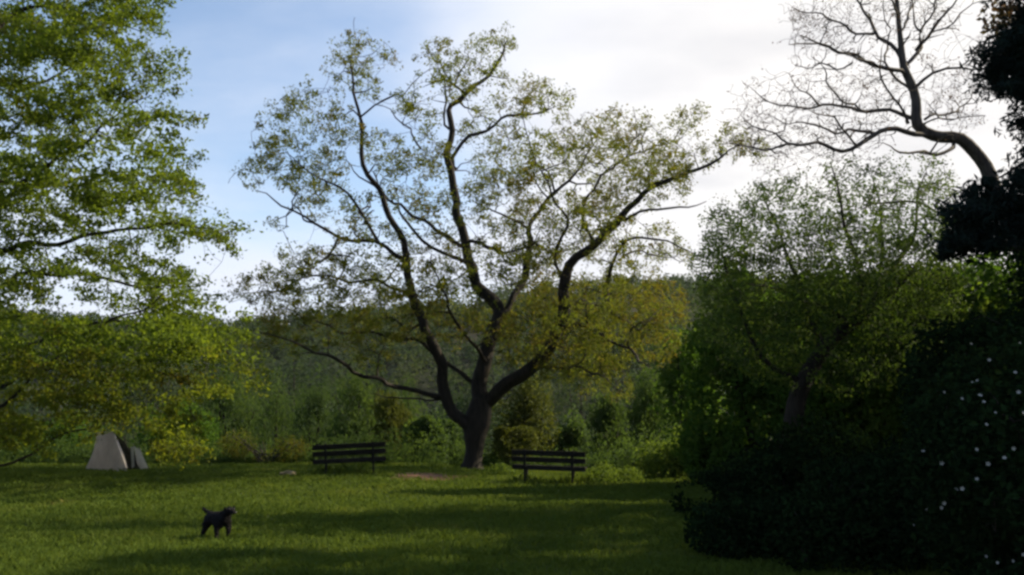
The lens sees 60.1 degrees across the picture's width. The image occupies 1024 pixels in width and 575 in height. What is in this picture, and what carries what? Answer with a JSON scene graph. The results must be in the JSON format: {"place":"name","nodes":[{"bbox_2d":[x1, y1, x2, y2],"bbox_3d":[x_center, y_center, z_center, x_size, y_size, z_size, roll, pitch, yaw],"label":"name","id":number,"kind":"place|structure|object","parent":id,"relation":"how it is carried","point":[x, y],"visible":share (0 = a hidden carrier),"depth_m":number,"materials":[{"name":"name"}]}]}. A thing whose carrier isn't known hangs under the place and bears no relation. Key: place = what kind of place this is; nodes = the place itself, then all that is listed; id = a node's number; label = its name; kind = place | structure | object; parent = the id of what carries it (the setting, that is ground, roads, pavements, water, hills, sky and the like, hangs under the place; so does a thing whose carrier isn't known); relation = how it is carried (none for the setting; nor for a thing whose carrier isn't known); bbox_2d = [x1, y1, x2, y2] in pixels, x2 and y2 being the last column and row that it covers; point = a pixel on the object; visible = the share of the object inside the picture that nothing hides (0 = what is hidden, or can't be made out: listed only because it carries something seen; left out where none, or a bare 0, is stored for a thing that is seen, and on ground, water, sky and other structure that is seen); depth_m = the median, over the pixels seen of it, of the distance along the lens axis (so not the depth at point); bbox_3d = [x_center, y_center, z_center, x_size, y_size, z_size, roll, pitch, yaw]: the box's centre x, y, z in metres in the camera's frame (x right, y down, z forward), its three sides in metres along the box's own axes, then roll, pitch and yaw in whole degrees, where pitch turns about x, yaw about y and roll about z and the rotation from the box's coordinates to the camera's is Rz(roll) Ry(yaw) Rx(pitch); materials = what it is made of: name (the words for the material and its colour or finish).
{"place":"outdoors","nodes":[
{"label":"outdoors","id":0,"kind":"place"},
{"bbox_2d":[0,460,968,574],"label":"grass","id":1,"kind":"structure","parent":0,"point":[52,510],"depth_m":13.53,"materials":[{"name":"green plant"}]},
{"bbox_2d":[0,284,1008,574],"bbox_3d":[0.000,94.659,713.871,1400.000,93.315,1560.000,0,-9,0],"label":"ground","id":2,"kind":"structure","parent":0,"point":[424,376],"depth_m":216.72,"materials":[{"name":"green plant"}]},
{"bbox_2d":[31,409,109,461],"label":"dark tree","id":3,"kind":"object","parent":2,"relation":"on","point":[66,435],"visible":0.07,"depth_m":40.93,"materials":[{"name":"green plant"}]},
{"bbox_2d":[85,432,147,470],"bbox_3d":[-12.075,4.965,26.652,2.216,1.238,1.272,-4,-9,24],"label":"tent","id":4,"kind":"object","parent":2,"relation":"on","point":[110,451],"visible":0.82,"depth_m":26.26,"materials":[{"name":"fabric"}]},
{"bbox_2d":[115,433,139,469],"bbox_3d":[-11.429,4.912,26.390,0.905,1.139,0.899,0,-9,0],"label":"inner door","id":5,"kind":"structure","parent":4,"relation":"in","point":[126,450],"depth_m":26.33,"materials":[{"name":"grey fabric"}]},
{"bbox_2d":[0,0,277,470],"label":"lime tree","id":6,"kind":"object","parent":2,"relation":"on","point":[82,56],"visible":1,"depth_m":20.10,"materials":[{"name":"green plant"}]},
{"bbox_2d":[91,343,207,452],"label":"willow tree","id":7,"kind":"object","parent":2,"relation":"on","point":[144,397],"visible":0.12,"depth_m":79.10,"materials":[{"name":"green plant"}]},
{"bbox_2d":[129,399,223,455],"bbox_3d":[-14.482,7.255,38.411,4.107,4.944,4.206,0,-9,0],"label":"dark tree","id":8,"kind":"object","parent":2,"relation":"on","point":[212,427],"visible":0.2,"depth_m":38.39,"materials":[{"name":"green plant"}]},
{"bbox_2d":[201,506,236,537],"bbox_3d":[-4.039,3.230,12.177,0.728,0.447,0.286,-6,-10,34],"label":"dog","id":9,"kind":"object","parent":2,"relation":"on","point":[218,520],"visible":0.93,"depth_m":12.09},
{"bbox_2d":[189,348,269,454],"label":"willow tree","id":10,"kind":"object","parent":2,"relation":"on","point":[246,423],"visible":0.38,"depth_m":43.57,"materials":[{"name":"green plant"}]},
{"bbox_2d":[200,337,283,451],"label":"willow tree","id":11,"kind":"object","parent":2,"relation":"on","point":[249,391],"visible":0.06,"depth_m":94.32,"materials":[{"name":"green plant"}]},
{"bbox_2d":[215,428,310,462],"bbox_3d":[-8.469,5.407,29.983,3.228,1.298,1.405,0,-9,0],"label":"brushwood","id":12,"kind":"object","parent":2,"relation":"on","point":[245,446],"visible":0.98,"depth_m":29.90,"materials":[{"name":"green plant"}]},
{"bbox_2d":[236,362,307,455],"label":"willow tree","id":13,"kind":"object","parent":2,"relation":"on","point":[278,418],"visible":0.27,"depth_m":49.33,"materials":[{"name":"green plant"}]},
{"bbox_2d":[279,470,295,475],"bbox_3d":[-6.045,5.022,23.825,0.501,0.193,0.379,0,-9,0],"label":"stone","id":14,"kind":"object","parent":2,"relation":"on","point":[288,472],"visible":0.59,"depth_m":23.71,"materials":[{"name":"grey stone"}]},
{"bbox_2d":[251,338,334,450],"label":"willow tree","id":15,"kind":"object","parent":2,"relation":"on","point":[298,381],"visible":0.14,"depth_m":84.17,"materials":[{"name":"green plant"}]},
{"bbox_2d":[288,365,344,457],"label":"willow tree","id":16,"kind":"object","parent":2,"relation":"on","point":[317,415],"visible":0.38,"depth_m":45.31,"materials":[{"name":"green plant"}]},
{"bbox_2d":[0,416,677,467],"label":"undergrowth","id":17,"kind":"object","parent":2,"relation":"on","point":[615,459],"visible":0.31,"depth_m":30.76,"materials":[{"name":"green plant"}]},
{"bbox_2d":[312,441,385,473],"bbox_3d":[-4.348,4.610,23.693,1.920,0.909,0.662,-1,-8,-9],"label":"park bench","id":18,"kind":"object","parent":2,"relation":"on","point":[325,453],"visible":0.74,"depth_m":23.47,"materials":[{"name":"brown wood"}]},
{"bbox_2d":[324,369,384,450],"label":"willow tree","id":19,"kind":"object","parent":2,"relation":"on","point":[340,424],"visible":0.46,"depth_m":42.28,"materials":[{"name":"green plant"}]},
{"bbox_2d":[330,347,402,456],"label":"dark tree","id":20,"kind":"object","parent":2,"relation":"on","point":[367,373],"visible":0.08,"depth_m":81.32,"materials":[{"name":"green plant"}]},
{"bbox_2d":[367,379,412,463],"bbox_3d":[-5.207,6.816,38.567,2.275,5.686,2.311,0,-9,0],"label":"leafy tree","id":21,"kind":"object","parent":2,"relation":"on","point":[391,411],"visible":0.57,"depth_m":38.34,"materials":[{"name":"green plant"}]},
{"bbox_2d":[382,372,427,462],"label":"willow tree","id":22,"kind":"object","parent":2,"relation":"on","point":[409,405],"visible":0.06,"depth_m":51.41,"materials":[{"name":"green plant"}]},
{"bbox_2d":[399,414,451,462],"bbox_3d":[-3.577,6.879,36.447,1.964,3.302,1.917,-3,-9,18],"label":"leafy tree","id":23,"kind":"object","parent":2,"relation":"on","point":[423,425],"visible":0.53,"depth_m":36.16,"materials":[{"name":"green plant"}]},
{"bbox_2d":[391,472,466,480],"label":"bare earth","id":24,"kind":"structure","parent":2,"relation":"on","point":[423,475],"depth_m":24.01,"materials":[{"name":"brown soil"}]},
{"bbox_2d":[433,407,464,462],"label":"leafy tree","id":25,"kind":"object","parent":2,"relation":"on","point":[450,428],"visible":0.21,"depth_m":45.25,"materials":[{"name":"green plant"}]},
{"bbox_2d":[436,359,504,457],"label":"dark tree","id":26,"kind":"object","parent":2,"relation":"on","point":[461,404],"visible":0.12,"depth_m":69.06,"materials":[{"name":"green plant"}]},
{"bbox_2d":[221,17,773,468],"bbox_3d":[-0.272,-2.046,30.026,19.249,16.482,12.263,0,-9,0],"label":"oak tree","id":27,"kind":"object","parent":2,"relation":"on","point":[474,422],"visible":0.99,"depth_m":28.98,"materials":[{"name":"green plant"}]},
{"bbox_2d":[485,462,517,475],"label":"weed clump","id":28,"kind":"object","parent":2,"relation":"on","point":[505,468],"visible":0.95,"depth_m":25.81,"materials":[{"name":"green plant"}]},
{"bbox_2d":[0,265,1021,456],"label":"distant woodland","id":29,"kind":"object","parent":2,"relation":"on","point":[470,350],"visible":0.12,"depth_m":245.14,"materials":[{"name":"green plant"}]},
{"bbox_2d":[488,425,538,466],"bbox_3d":[0.083,5.551,30.669,1.874,1.574,1.576,0,-9,0],"label":"leafy shrub","id":30,"kind":"object","parent":2,"relation":"on","point":[506,440],"visible":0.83,"depth_m":30.55,"materials":[{"name":"green plant"}]},
{"bbox_2d":[486,371,560,456],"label":"leafy tree","id":31,"kind":"object","parent":2,"relation":"on","point":[521,407],"visible":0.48,"depth_m":41.32,"materials":[{"name":"green plant"}]},
{"bbox_2d":[512,449,586,484],"bbox_3d":[0.976,4.686,23.057,1.920,0.909,0.662,0,-8,10],"label":"park bench","id":32,"kind":"object","parent":2,"relation":"on","point":[524,459],"visible":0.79,"depth_m":22.84,"materials":[{"name":"brown wood"}]},
{"bbox_2d":[545,403,594,462],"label":"leafy tree","id":33,"kind":"object","parent":2,"relation":"on","point":[571,437],"visible":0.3,"depth_m":42.10,"materials":[{"name":"green plant"}]},
{"bbox_2d":[541,337,632,457],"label":"willow tree","id":34,"kind":"object","parent":2,"relation":"on","point":[579,410],"visible":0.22,"depth_m":86.94,"materials":[{"name":"green plant"}]},
{"bbox_2d":[583,460,623,483],"bbox_3d":[2.486,4.823,23.104,1.050,0.635,1.040,-7,-11,41],"label":"weed clump","id":35,"kind":"object","parent":2,"relation":"on","point":[602,474],"visible":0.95,"depth_m":23.04,"materials":[{"name":"green plant"}]},
{"bbox_2d":[585,391,635,464],"bbox_3d":[4.079,6.721,37.421,2.009,4.801,2.098,5,-10,-28],"label":"willow tree","id":36,"kind":"object","parent":2,"relation":"on","point":[606,415],"visible":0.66,"depth_m":37.30,"materials":[{"name":"green plant"}]},
{"bbox_2d":[613,465,645,481],"bbox_3d":[3.223,4.995,23.698,1.110,0.493,1.066,4,-9,-23],"label":"weed clump","id":37,"kind":"object","parent":2,"relation":"on","point":[634,474],"visible":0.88,"depth_m":23.49,"materials":[{"name":"green plant"}]},
{"bbox_2d":[620,364,675,455],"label":"willow tree","id":38,"kind":"object","parent":2,"relation":"on","point":[639,412],"visible":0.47,"depth_m":40.33,"materials":[{"name":"green plant"}]},
{"bbox_2d":[636,452,665,477],"bbox_3d":[3.985,5.084,25.245,1.112,0.780,1.248,6,-10,-34],"label":"weed clump","id":39,"kind":"object","parent":2,"relation":"on","point":[649,468],"visible":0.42,"depth_m":25.10,"materials":[{"name":"green plant"}]},
{"bbox_2d":[615,299,690,440],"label":"willow tree","id":40,"kind":"object","parent":2,"relation":"on","point":[649,365],"visible":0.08,"depth_m":77.64,"materials":[{"name":"green plant"}]},
{"bbox_2d":[635,424,706,477],"bbox_3d":[4.622,4.656,24.958,2.359,1.618,1.334,-3,-9,21],"label":"leafy shrub","id":41,"kind":"object","parent":2,"relation":"on","point":[670,463],"visible":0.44,"depth_m":24.78,"materials":[{"name":"green plant"}]},
{"bbox_2d":[643,324,724,442],"bbox_3d":[6.904,4.728,35.584,3.493,6.654,3.255,0,-9,0],"label":"leafy tree","id":42,"kind":"object","parent":2,"relation":"on","point":[675,392],"visible":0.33,"depth_m":35.55,"materials":[{"name":"green plant"}]},
{"bbox_2d":[669,261,849,485],"bbox_3d":[6.387,2.131,22.427,4.580,5.952,4.118,4,-9,-24],"label":"leafy shrub","id":43,"kind":"object","parent":2,"relation":"on","point":[721,439],"visible":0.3,"depth_m":21.75,"materials":[{"name":"green plant"}]},
{"bbox_2d":[669,409,875,516],"bbox_3d":[4.486,3.031,15.045,3.552,1.923,2.793,0,-9,0],"label":"evergreen shrub","id":44,"kind":"object","parent":2,"relation":"on","point":[790,460],"visible":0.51,"depth_m":14.78,"materials":[{"name":"green plant"}]},
{"bbox_2d":[681,148,972,491],"bbox_3d":[6.521,0.437,17.121,6.734,7.490,4.373,0,-9,0],"label":"hawthorn tree","id":45,"kind":"object","parent":2,"relation":"on","point":[805,379],"visible":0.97,"depth_m":16.51,"materials":[{"name":"green plant"}]},
{"bbox_2d":[681,445,984,574],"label":"evergreen shrub","id":46,"kind":"object","parent":2,"relation":"on","point":[830,526],"visible":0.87,"depth_m":9.79,"materials":[{"name":"green plant"}]},
{"bbox_2d":[761,265,919,473],"bbox_3d":[8.332,2.111,20.625,4.819,5.414,4.428,6,-10,-33],"label":"leafy shrub","id":47,"kind":"object","parent":2,"relation":"on","point":[854,412],"visible":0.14,"depth_m":19.89,"materials":[{"name":"green plant"}]},
{"bbox_2d":[707,0,1023,287],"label":"bare tree","id":48,"kind":"object","parent":2,"relation":"on","point":[972,149],"visible":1,"depth_m":19.66,"materials":[{"name":"grey bark"}]},
{"bbox_2d":[788,292,1023,540],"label":"evergreen shrub","id":49,"kind":"object","parent":2,"relation":"on","point":[879,446],"visible":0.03,"depth_m":12.00,"materials":[{"name":"green plant"}]},
{"bbox_2d":[852,250,1023,457],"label":"leafy shrub","id":50,"kind":"object","parent":2,"relation":"on","point":[980,300],"visible":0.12,"depth_m":18.69,"materials":[{"name":"green plant"}]},
{"bbox_2d":[886,242,1023,574],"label":"evergreen shrub","id":51,"kind":"object","parent":2,"relation":"on","point":[966,333],"visible":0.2,"depth_m":9.77,"materials":[{"name":"green plant"}]},
{"bbox_2d":[894,319,1023,574],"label":"blossom shrub","id":52,"kind":"object","parent":2,"relation":"on","point":[993,424],"visible":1,"depth_m":6.40,"materials":[{"name":"green plant"}]},
{"bbox_2d":[924,0,1023,266],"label":"conifer","id":53,"kind":"object","parent":2,"relation":"on","point":[979,222],"visible":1,"depth_m":8.85,"materials":[{"name":"green plant"}]},
{"bbox_2d":[976,0,1023,40],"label":"tall tree","id":54,"kind":"object","parent":2,"relation":"on","point":[1008,10],"visible":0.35,"depth_m":16.46,"materials":[{"name":"green plant"}]},
{"bbox_2d":[0,0,1023,324],"label":"sky","id":55,"kind":"structure","parent":0,"point":[660,56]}
]}

